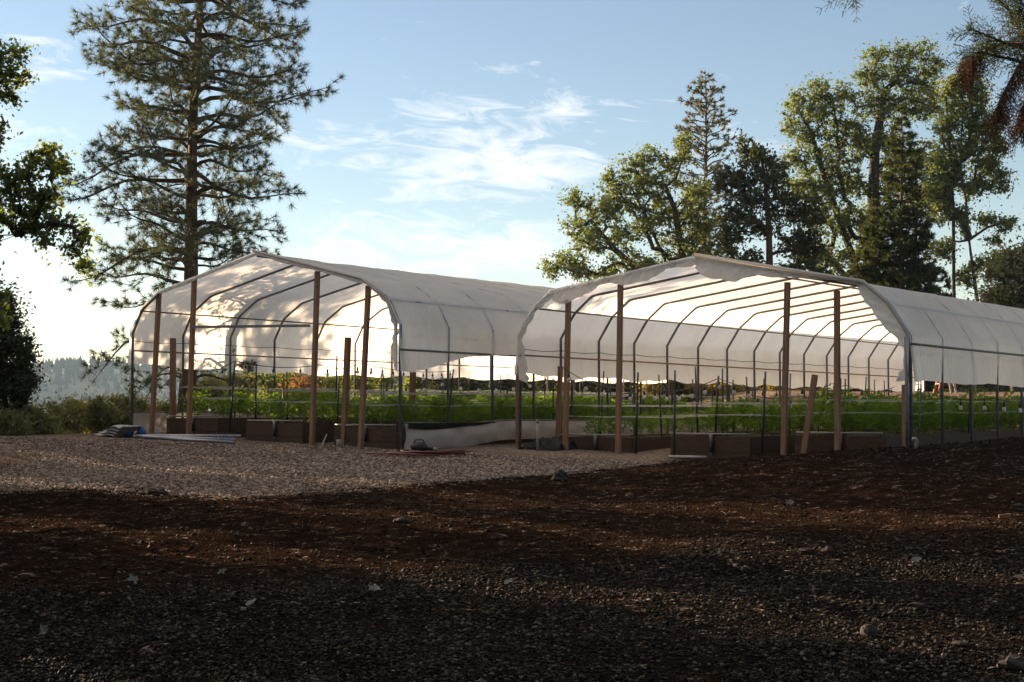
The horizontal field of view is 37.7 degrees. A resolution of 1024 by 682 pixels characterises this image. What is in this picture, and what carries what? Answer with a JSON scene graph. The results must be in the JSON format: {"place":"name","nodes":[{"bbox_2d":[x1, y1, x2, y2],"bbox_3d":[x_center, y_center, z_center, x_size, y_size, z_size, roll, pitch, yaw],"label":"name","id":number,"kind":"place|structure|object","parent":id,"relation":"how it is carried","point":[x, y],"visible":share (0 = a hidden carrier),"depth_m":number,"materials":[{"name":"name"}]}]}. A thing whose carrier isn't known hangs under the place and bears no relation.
{"place":"outdoors","nodes":[
{"label":"outdoors","id":0,"kind":"place"},
{"bbox_2d":[9,368,611,412],"bbox_3d":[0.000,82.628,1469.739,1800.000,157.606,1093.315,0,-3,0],"label":"hill","id":1,"kind":"structure","parent":0,"point":[79,387],"depth_m":1301.89,"materials":[{"name":"plant"}]},
{"bbox_2d":[20,355,629,416],"bbox_3d":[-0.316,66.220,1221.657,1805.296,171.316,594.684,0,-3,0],"label":"forest","id":2,"kind":"object","parent":1,"relation":"on","point":[70,365],"visible":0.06,"depth_m":1356.08,"materials":[{"name":"plant"}]},
{"bbox_2d":[0,436,644,500],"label":"pad gravel","id":3,"kind":"structure","parent":0,"point":[64,480],"depth_m":22.27,"materials":[{"name":"gravel"}]},
{"bbox_2d":[366,449,472,455],"bbox_3d":[-1.542,1.851,24.954,1.774,0.102,0.821,0,-3,0],"label":"garden hose","id":4,"kind":"object","parent":3,"relation":"on","point":[423,453],"visible":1,"depth_m":24.64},
{"bbox_2d":[0,390,1023,681],"bbox_3d":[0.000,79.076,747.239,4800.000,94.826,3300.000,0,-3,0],"label":"ground","id":5,"kind":"structure","parent":0,"point":[734,486],"depth_m":13.59,"materials":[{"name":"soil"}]},
{"bbox_2d":[0,450,33,468],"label":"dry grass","id":6,"kind":"structure","parent":5,"relation":"on","point":[19,458],"depth_m":23.34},
{"bbox_2d":[0,399,51,435],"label":"bush","id":7,"kind":"object","parent":5,"relation":"on","point":[10,425],"visible":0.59,"depth_m":29.04,"materials":[{"name":"green plant"}]},
{"bbox_2d":[0,273,52,419],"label":"live oak tree","id":8,"kind":"object","parent":5,"relation":"on","point":[17,352],"visible":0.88,"depth_m":29.87,"materials":[{"name":"green plant"}]},
{"bbox_2d":[21,396,74,434],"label":"bush","id":9,"kind":"object","parent":5,"relation":"on","point":[46,428],"visible":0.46,"depth_m":30.62,"materials":[{"name":"green plant"}]},
{"bbox_2d":[0,37,106,331],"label":"oak tree","id":10,"kind":"object","parent":5,"relation":"on","point":[32,225],"visible":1,"depth_m":19.04,"materials":[{"name":"green plant"}]},
{"bbox_2d":[36,388,98,433],"bbox_3d":[-9.907,2.018,32.833,1.674,1.986,1.618,0,-3,0],"label":"bush","id":11,"kind":"object","parent":5,"relation":"on","point":[59,409],"visible":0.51,"depth_m":32.59,"materials":[{"name":"green plant"}]},
{"bbox_2d":[57,386,109,433],"bbox_3d":[-9.632,2.076,34.025,1.649,2.130,2.276,0,-3,0],"label":"bush","id":12,"kind":"object","parent":5,"relation":"on","point":[68,402],"visible":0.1,"depth_m":33.58,"materials":[{"name":"green plant"}]},
{"bbox_2d":[71,387,145,433],"bbox_3d":[-9.227,1.943,33.464,1.384,1.836,1.687,-2,-3,35],"label":"bush","id":13,"kind":"object","parent":5,"relation":"on","point":[106,419],"visible":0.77,"depth_m":33.19,"materials":[{"name":"green plant"}]},
{"bbox_2d":[93,425,141,436],"bbox_3d":[-7.614,1.739,28.931,0.950,0.251,0.440,-2,-3,37],"label":"folded tarp","id":14,"kind":"object","parent":5,"relation":"on","point":[117,431],"visible":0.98,"depth_m":28.73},
{"bbox_2d":[101,387,146,424],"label":"bush","id":15,"kind":"object","parent":5,"relation":"on","point":[123,400],"visible":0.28,"depth_m":34.25,"materials":[{"name":"green plant"}]},
{"bbox_2d":[169,338,175,417],"bbox_3d":[-6.840,1.031,30.244,0.106,2.176,0.090,-2,-3,37],"label":"wooden post","id":16,"kind":"object","parent":5,"relation":"on","point":[172,402],"visible":0.64,"depth_m":30.23,"materials":[{"name":"wood"}]},
{"bbox_2d":[142,435,234,443],"bbox_3d":[-5.994,1.821,27.697,2.221,0.136,0.060,-1,-3,30],"label":"steel pipe","id":17,"kind":"object","parent":5,"relation":"on","point":[188,439],"visible":1,"depth_m":27.65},
{"bbox_2d":[135,434,241,437],"bbox_3d":[-6.118,1.790,28.299,2.353,0.063,0.060,-1,-3,22],"label":"steel pipe","id":18,"kind":"object","parent":5,"relation":"on","point":[210,435],"visible":0.71,"depth_m":28.18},
{"bbox_2d":[55,0,346,410],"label":"pine tree","id":19,"kind":"object","parent":5,"relation":"on","point":[195,71],"visible":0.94,"depth_m":32.83,"materials":[{"name":"green plant"}]},
{"bbox_2d":[176,368,252,410],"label":"bush","id":20,"kind":"object","parent":5,"relation":"on","point":[208,381],"visible":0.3,"depth_m":41.61,"materials":[{"name":"green plant"}]},
{"bbox_2d":[216,368,267,410],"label":"bush","id":21,"kind":"object","parent":5,"relation":"on","point":[246,383],"visible":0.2,"depth_m":45.90,"materials":[{"name":"green plant"}]},
{"bbox_2d":[239,372,298,408],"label":"bush","id":22,"kind":"object","parent":5,"relation":"on","point":[269,384],"visible":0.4,"depth_m":51.77,"materials":[{"name":"green plant"}]},
{"bbox_2d":[277,373,325,406],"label":"bush","id":23,"kind":"object","parent":5,"relation":"on","point":[303,382],"visible":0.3,"depth_m":47.59,"materials":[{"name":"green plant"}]},
{"bbox_2d":[319,375,356,398],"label":"bush","id":24,"kind":"object","parent":5,"relation":"on","point":[332,381],"visible":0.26,"depth_m":53.34,"materials":[{"name":"green plant"}]},
{"bbox_2d":[341,337,350,445],"bbox_3d":[-3.030,0.941,27.355,0.183,2.022,0.090,-2,-3,37],"label":"wooden post","id":25,"kind":"object","parent":5,"relation":"on","point":[346,381],"visible":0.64,"depth_m":27.32,"materials":[{"name":"wood"}]},
{"bbox_2d":[337,375,382,398],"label":"bush","id":26,"kind":"object","parent":5,"relation":"on","point":[370,382],"visible":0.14,"depth_m":57.82,"materials":[{"name":"green plant"}]},
{"bbox_2d":[367,376,398,398],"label":"bush","id":27,"kind":"object","parent":5,"relation":"on","point":[387,381],"visible":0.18,"depth_m":59.81,"materials":[{"name":"green plant"}]},
{"bbox_2d":[166,415,606,436],"bbox_3d":[-1.727,2.034,35.990,1.504,0.561,15.664,-2,-3,37],"label":"raised bed","id":28,"kind":"object","parent":5,"relation":"on","point":[203,426],"visible":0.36,"depth_m":29.79,"materials":[{"name":"brown wood"}]},
{"bbox_2d":[180,386,221,417],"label":"crop plant","id":29,"kind":"object","parent":28,"relation":"on","point":[201,401],"visible":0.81,"depth_m":30.34,"materials":[{"name":"green plant"}]},
{"bbox_2d":[215,386,260,417],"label":"crop plant","id":30,"kind":"object","parent":28,"relation":"on","point":[240,394],"visible":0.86,"depth_m":30.31,"materials":[{"name":"green plant"}]},
{"bbox_2d":[409,372,415,421],"bbox_3d":[-1.980,1.190,29.743,0.130,1.144,0.090,-2,-3,37],"label":"wooden post","id":31,"kind":"object","parent":5,"relation":"on","point":[412,385],"visible":0.43,"depth_m":29.72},
{"bbox_2d":[395,376,439,398],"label":"bush","id":32,"kind":"object","parent":5,"relation":"on","point":[418,380],"visible":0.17,"depth_m":57.63,"materials":[{"name":"green plant"}]},
{"bbox_2d":[427,377,466,397],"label":"hedge tree","id":33,"kind":"object","parent":5,"relation":"on","point":[438,386],"visible":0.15,"depth_m":65.61,"materials":[{"name":"green plant"}]},
{"bbox_2d":[445,377,485,398],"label":"tree","id":34,"kind":"object","parent":5,"relation":"on","point":[473,386],"visible":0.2,"depth_m":67.44,"materials":[{"name":"green plant"}]},
{"bbox_2d":[246,418,690,443],"bbox_3d":[0.120,2.048,34.617,1.504,0.561,15.664,-2,-3,37],"label":"raised bed","id":35,"kind":"object","parent":5,"relation":"on","point":[295,431],"visible":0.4,"depth_m":28.41,"materials":[{"name":"brown wood"}]},
{"bbox_2d":[260,393,296,422],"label":"crop plant","id":36,"kind":"object","parent":35,"relation":"on","point":[279,409],"visible":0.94,"depth_m":29.03,"materials":[{"name":"green plant"}]},
{"bbox_2d":[278,388,325,422],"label":"crop plant","id":37,"kind":"object","parent":35,"relation":"on","point":[300,399],"visible":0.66,"depth_m":29.55,"materials":[{"name":"green plant"}]},
{"bbox_2d":[301,397,337,422],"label":"crop plant","id":38,"kind":"object","parent":35,"relation":"on","point":[323,409],"visible":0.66,"depth_m":28.69,"materials":[{"name":"green plant"}]},
{"bbox_2d":[320,398,353,422],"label":"crop plant","id":39,"kind":"object","parent":35,"relation":"on","point":[335,410],"visible":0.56,"depth_m":29.47,"materials":[{"name":"green plant"}]},
{"bbox_2d":[350,399,383,426],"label":"crop plant","id":40,"kind":"object","parent":35,"relation":"on","point":[356,417],"visible":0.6,"depth_m":27.50,"materials":[{"name":"green plant"}]},
{"bbox_2d":[371,392,410,426],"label":"crop plant","id":41,"kind":"object","parent":35,"relation":"on","point":[385,401],"visible":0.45,"depth_m":28.05,"materials":[{"name":"green plant"}]},
{"bbox_2d":[378,395,427,426],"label":"crop plant","id":42,"kind":"object","parent":35,"relation":"on","point":[404,410],"visible":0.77,"depth_m":27.37,"materials":[{"name":"green plant"}]},
{"bbox_2d":[417,396,458,421],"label":"crop plant","id":43,"kind":"object","parent":35,"relation":"on","point":[436,410],"visible":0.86,"depth_m":28.02,"materials":[{"name":"green plant"}]},
{"bbox_2d":[431,388,477,421],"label":"crop plant","id":44,"kind":"object","parent":35,"relation":"on","point":[461,408],"visible":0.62,"depth_m":28.57,"materials":[{"name":"green plant"}]},
{"bbox_2d":[456,402,490,421],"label":"crop plant","id":45,"kind":"object","parent":35,"relation":"on","point":[480,415],"visible":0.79,"depth_m":29.12,"materials":[{"name":"green plant"}]},
{"bbox_2d":[480,391,524,419],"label":"crop plant","id":46,"kind":"object","parent":35,"relation":"on","point":[503,410],"visible":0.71,"depth_m":29.62,"materials":[{"name":"green plant"}]},
{"bbox_2d":[522,394,556,418],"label":"crop plant","id":47,"kind":"object","parent":35,"relation":"on","point":[539,408],"visible":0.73,"depth_m":30.61,"materials":[{"name":"green plant"}]},
{"bbox_2d":[570,393,605,419],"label":"crop plant","id":48,"kind":"object","parent":35,"relation":"on","point":[586,409],"visible":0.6,"depth_m":32.30,"materials":[{"name":"green plant"}]},
{"bbox_2d":[479,379,531,397],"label":"tree","id":49,"kind":"object","parent":5,"relation":"on","point":[504,387],"visible":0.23,"depth_m":66.55,"materials":[{"name":"green plant"}]},
{"bbox_2d":[128,249,885,450],"bbox_3d":[1.475,0.606,36.583,7.392,3.902,21.304,-2,-3,37],"label":"greenhouse","id":50,"kind":"object","parent":5,"relation":"on","point":[269,309],"visible":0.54,"depth_m":30.37,"materials":[{"name":"metal"}]},
{"bbox_2d":[194,360,452,380],"bbox_3d":[-3.066,0.709,32.310,2.157,0.396,7.791,-2,-3,39],"label":"string light","id":51,"kind":"object","parent":50,"relation":"hanging from","point":[327,374],"visible":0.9,"depth_m":30.52,"materials":[{"name":"plastic"}]},
{"bbox_2d":[184,386,632,401],"bbox_3d":[-1.708,1.311,36.047,1.384,0.273,15.352,-2,-3,37],"label":"trellis net","id":52,"kind":"object","parent":50,"relation":"attached to","point":[428,390],"visible":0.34,"depth_m":33.29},
{"bbox_2d":[253,389,689,403],"bbox_3d":[0.139,1.325,34.674,1.384,0.273,15.352,-2,-3,37],"label":"trellis net","id":53,"kind":"object","parent":50,"relation":"attached to","point":[408,392],"visible":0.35,"depth_m":30.57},
{"bbox_2d":[341,376,688,398],"bbox_3d":[0.691,1.056,34.377,0.182,0.542,13.638,-2,-3,37],"label":"string light","id":54,"kind":"object","parent":50,"relation":"hanging from","point":[496,389],"visible":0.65,"depth_m":32.67,"materials":[{"name":"plastic"}]},
{"bbox_2d":[350,392,758,406],"bbox_3d":[1.986,1.327,33.302,1.384,0.273,15.352,-2,-3,37],"label":"trellis net","id":55,"kind":"object","parent":50,"relation":"attached to","point":[584,395],"visible":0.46,"depth_m":30.28,"materials":[{"name":"plastic"}]},
{"bbox_2d":[577,405,795,417],"bbox_3d":[5.969,1.509,32.464,1.384,0.254,14.952,-2,-3,37],"label":"trellis net","id":56,"kind":"object","parent":50,"relation":"attached to","point":[663,416],"visible":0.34,"depth_m":27.57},
{"bbox_2d":[0,436,1023,612],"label":"dirt stones","id":57,"kind":"object","parent":5,"relation":"on","point":[382,549],"visible":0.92,"depth_m":14.33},
{"bbox_2d":[518,436,576,450],"bbox_3d":[0.718,1.825,26.627,0.840,0.282,1.000,-2,-3,37],"label":"black tarp","id":58,"kind":"object","parent":5,"relation":"on","point":[553,443],"visible":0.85,"depth_m":26.33,"materials":[{"name":"plastic"}]},
{"bbox_2d":[527,380,570,397],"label":"tree","id":59,"kind":"object","parent":5,"relation":"on","point":[540,386],"visible":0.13,"depth_m":65.76,"materials":[{"name":"green plant"}]},
{"bbox_2d":[334,424,776,448],"bbox_3d":[1.967,2.050,33.245,1.504,0.561,15.664,-2,-3,37],"label":"raised bed","id":60,"kind":"object","parent":5,"relation":"on","point":[376,435],"visible":0.16,"depth_m":26.93,"materials":[{"name":"brown wood"}]},
{"bbox_2d":[555,366,562,436],"bbox_3d":[0.847,1.212,26.965,0.153,1.519,0.045,-2,-3,37],"label":"wooden post","id":61,"kind":"object","parent":5,"relation":"on","point":[559,399],"visible":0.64,"depth_m":26.95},
{"bbox_2d":[536,127,725,283],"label":"maple tree","id":62,"kind":"object","parent":5,"relation":"on","point":[609,204],"visible":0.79,"depth_m":54.06,"materials":[{"name":"green plant"}]},
{"bbox_2d":[673,370,675,454],"bbox_3d":[2.692,1.358,24.864,0.058,1.748,0.042,0,-3,0],"label":"trellis stake","id":63,"kind":"object","parent":5,"relation":"on","point":[674,424],"visible":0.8,"depth_m":24.86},
{"bbox_2d":[667,69,742,257],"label":"fir tree","id":64,"kind":"object","parent":5,"relation":"on","point":[699,144],"visible":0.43,"depth_m":56.23,"materials":[{"name":"green plant"}]},
{"bbox_2d":[559,428,917,452],"bbox_3d":[5.949,2.182,32.409,1.504,0.561,15.264,-2,-3,37],"label":"raised bed","id":65,"kind":"object","parent":5,"relation":"on","point":[604,442],"visible":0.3,"depth_m":26.39,"materials":[{"name":"brown wood"}]},
{"bbox_2d":[579,413,606,433],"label":"crop plant","id":66,"kind":"object","parent":65,"relation":"on","point":[600,427],"visible":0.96,"depth_m":26.77,"materials":[{"name":"green plant"}]},
{"bbox_2d":[622,410,655,434],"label":"crop plant","id":67,"kind":"object","parent":65,"relation":"on","point":[628,423],"visible":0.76,"depth_m":27.85,"materials":[{"name":"green plant"}]},
{"bbox_2d":[644,410,683,434],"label":"crop plant","id":68,"kind":"object","parent":65,"relation":"on","point":[668,418],"visible":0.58,"depth_m":28.98,"materials":[{"name":"green plant"}]},
{"bbox_2d":[676,411,704,432],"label":"crop plant","id":69,"kind":"object","parent":65,"relation":"on","point":[687,419],"visible":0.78,"depth_m":29.40,"materials":[{"name":"green plant"}]},
{"bbox_2d":[761,372,766,455],"bbox_3d":[4.068,1.234,24.269,0.108,1.474,0.042,0,-3,0],"label":"trellis stake","id":70,"kind":"object","parent":5,"relation":"on","point":[763,417],"visible":0.8,"depth_m":24.26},
{"bbox_2d":[514,253,1023,454],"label":"greenhouse","id":71,"kind":"object","parent":5,"relation":"on","point":[709,317],"visible":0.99,"depth_m":28.16,"materials":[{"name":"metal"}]},
{"bbox_2d":[563,367,894,403],"bbox_3d":[4.653,0.952,30.070,2.789,0.631,10.966,-2,-3,33],"label":"string light","id":72,"kind":"object","parent":71,"relation":"hanging from","point":[666,397],"visible":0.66,"depth_m":27.53,"materials":[{"name":"plastic"}]},
{"bbox_2d":[677,402,947,416],"bbox_3d":[7.816,1.409,31.096,1.384,0.254,14.952,-2,-3,37],"label":"trellis net","id":73,"kind":"object","parent":71,"relation":"attached to","point":[730,403],"visible":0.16,"depth_m":25.39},
{"bbox_2d":[750,393,1023,412],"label":"string light","id":74,"kind":"object","parent":71,"relation":"hanging from","point":[983,408],"visible":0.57,"depth_m":25.80,"materials":[{"name":"plastic"}]},
{"bbox_2d":[803,399,1018,414],"bbox_3d":[9.663,1.308,29.729,1.384,0.254,14.952,-2,-3,37],"label":"trellis net","id":75,"kind":"object","parent":71,"relation":"attached to","point":[867,400],"visible":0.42,"depth_m":24.63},
{"bbox_2d":[701,128,858,276],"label":"dark pine tree","id":76,"kind":"object","parent":5,"relation":"on","point":[803,245],"visible":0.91,"depth_m":52.03,"materials":[{"name":"green plant"}]},
{"bbox_2d":[800,374,817,453],"bbox_3d":[4.661,1.255,23.595,0.331,1.460,0.045,-2,-3,37],"label":"wooden post","id":77,"kind":"object","parent":5,"relation":"on","point":[809,414],"visible":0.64,"depth_m":23.57,"materials":[{"name":"wood"}]},
{"bbox_2d":[670,427,1020,459],"bbox_3d":[7.797,2.081,31.042,1.504,0.561,15.264,-2,-3,37],"label":"raised bed","id":78,"kind":"object","parent":5,"relation":"on","point":[727,445],"visible":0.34,"depth_m":25.04,"materials":[{"name":"brown wood"}]},
{"bbox_2d":[698,397,740,435],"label":"crop plant","id":79,"kind":"object","parent":78,"relation":"on","point":[720,419],"visible":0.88,"depth_m":26.14,"materials":[{"name":"green plant"}]},
{"bbox_2d":[718,396,769,436],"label":"crop plant","id":80,"kind":"object","parent":78,"relation":"on","point":[740,409],"visible":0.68,"depth_m":26.48,"materials":[{"name":"green plant"}]},
{"bbox_2d":[745,395,797,435],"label":"crop plant","id":81,"kind":"object","parent":78,"relation":"on","point":[770,410],"visible":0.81,"depth_m":25.82,"materials":[{"name":"green plant"}]},
{"bbox_2d":[776,394,824,434],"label":"crop plant","id":82,"kind":"object","parent":78,"relation":"on","point":[799,407],"visible":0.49,"depth_m":26.94,"materials":[{"name":"green plant"}]},
{"bbox_2d":[681,381,1023,401],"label":"shade fence","id":83,"kind":"object","parent":5,"relation":"on","point":[928,385],"visible":0.02,"depth_m":51.48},
{"bbox_2d":[771,32,954,276],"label":"oak tree","id":84,"kind":"object","parent":5,"relation":"on","point":[870,146],"visible":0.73,"depth_m":57.17,"materials":[{"name":"green plant"}]},
{"bbox_2d":[860,624,876,636],"bbox_3d":[2.265,1.854,9.527,0.108,0.111,0.097,0,-3,0],"label":"rock","id":85,"kind":"object","parent":5,"relation":"on","point":[867,630],"visible":0.82,"depth_m":9.50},
{"bbox_2d":[843,198,905,286],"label":"cedar tree","id":86,"kind":"object","parent":5,"relation":"on","point":[863,270],"visible":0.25,"depth_m":53.46,"materials":[{"name":"green plant"}]},
{"bbox_2d":[865,103,939,294],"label":"cedar tree","id":87,"kind":"object","parent":5,"relation":"on","point":[894,215],"visible":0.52,"depth_m":53.01,"materials":[{"name":"green plant"}]},
{"bbox_2d":[795,428,1020,453],"bbox_3d":[9.644,1.981,29.674,1.504,0.561,15.264,-2,-3,37],"label":"raised bed","id":88,"kind":"object","parent":5,"relation":"on","point":[822,441],"visible":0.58,"depth_m":23.99,"materials":[{"name":"brown wood"}]},
{"bbox_2d":[798,383,869,434],"bbox_3d":[5.229,1.132,24.268,0.967,0.925,1.004,-2,-3,43],"label":"crop plant","id":89,"kind":"object","parent":88,"relation":"on","point":[845,408],"visible":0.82,"depth_m":24.19,"materials":[{"name":"green plant"}]},
{"bbox_2d":[825,407,869,435],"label":"crop plant","id":90,"kind":"object","parent":88,"relation":"on","point":[859,422],"visible":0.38,"depth_m":24.58,"materials":[{"name":"green plant"}]},
{"bbox_2d":[823,393,885,435],"bbox_3d":[5.903,1.255,25.267,1.087,0.765,0.994,1,-3,-30],"label":"crop plant","id":91,"kind":"object","parent":88,"relation":"on","point":[863,407],"visible":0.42,"depth_m":25.17,"materials":[{"name":"green plant"}]},
{"bbox_2d":[857,397,901,435],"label":"crop plant","id":92,"kind":"object","parent":88,"relation":"on","point":[881,427],"visible":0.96,"depth_m":23.96,"materials":[{"name":"green plant"}]},
{"bbox_2d":[869,398,917,435],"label":"crop plant","id":93,"kind":"object","parent":88,"relation":"on","point":[889,414],"visible":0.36,"depth_m":24.51,"materials":[{"name":"green plant"}]},
{"bbox_2d":[891,394,935,434],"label":"crop plant","id":94,"kind":"object","parent":88,"relation":"on","point":[915,413],"visible":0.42,"depth_m":25.04,"materials":[{"name":"green plant"}]},
{"bbox_2d":[892,385,950,433],"bbox_3d":[7.070,1.200,25.572,0.943,0.902,0.979,1,-3,-30],"label":"crop plant","id":95,"kind":"object","parent":88,"relation":"on","point":[933,409],"visible":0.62,"depth_m":25.49,"materials":[{"name":"green plant"}]},
{"bbox_2d":[921,404,955,433],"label":"crop plant","id":96,"kind":"object","parent":88,"relation":"on","point":[948,418],"visible":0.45,"depth_m":26.12,"materials":[{"name":"green plant"}]},
{"bbox_2d":[929,398,976,432],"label":"crop plant","id":97,"kind":"object","parent":88,"relation":"on","point":[954,411],"visible":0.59,"depth_m":26.59,"materials":[{"name":"green plant"}]},
{"bbox_2d":[939,389,993,432],"bbox_3d":[8.140,1.288,27.080,0.962,0.860,0.956,0,-3,-10],"label":"crop plant","id":98,"kind":"object","parent":88,"relation":"on","point":[967,404],"visible":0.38,"depth_m":27.01,"materials":[{"name":"green plant"}]},
{"bbox_2d":[956,395,1002,431],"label":"crop plant","id":99,"kind":"object","parent":88,"relation":"on","point":[990,417],"visible":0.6,"depth_m":27.64,"materials":[{"name":"green plant"}]},
{"bbox_2d":[961,390,1020,431],"bbox_3d":[9.019,1.348,28.324,0.943,0.848,0.935,1,-3,-24],"label":"crop plant","id":100,"kind":"object","parent":88,"relation":"on","point":[1000,407],"visible":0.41,"depth_m":28.30,"materials":[{"name":"green plant"}]},
{"bbox_2d":[816,0,1023,159],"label":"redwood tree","id":101,"kind":"object","parent":5,"relation":"on","point":[971,64],"visible":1,"depth_m":12.99,"materials":[{"name":"green plant"}]},
{"bbox_2d":[886,160,956,296],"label":"cedar tree","id":102,"kind":"object","parent":5,"relation":"on","point":[930,287],"visible":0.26,"depth_m":53.12,"materials":[{"name":"green plant"}]},
{"bbox_2d":[910,65,1023,389],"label":"twin oak tree","id":103,"kind":"object","parent":5,"relation":"on","point":[949,177],"visible":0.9,"depth_m":50.12,"materials":[{"name":"green plant"}]},
{"bbox_2d":[964,235,1023,391],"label":"bay tree","id":104,"kind":"object","parent":5,"relation":"on","point":[1008,275],"visible":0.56,"depth_m":46.89,"materials":[{"name":"green plant"}]},
{"bbox_2d":[996,654,1023,671],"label":"rock","id":105,"kind":"object","parent":5,"relation":"on","point":[1012,662],"visible":0.78,"depth_m":8.58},
{"bbox_2d":[0,517,1023,681],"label":"dark gravel","id":106,"kind":"structure","parent":0,"point":[451,650],"depth_m":9.44,"materials":[{"name":"stone"}]},
{"bbox_2d":[0,0,1023,369],"label":"sky","id":107,"kind":"structure","parent":0,"point":[442,148],"materials":[{"name":"blue"}]},
{"bbox_2d":[982,390,1019,430],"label":"crop plant","id":108,"kind":"object","parent":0,"point":[1009,415],"visible":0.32,"depth_m":28.69,"materials":[{"name":"green plant"}]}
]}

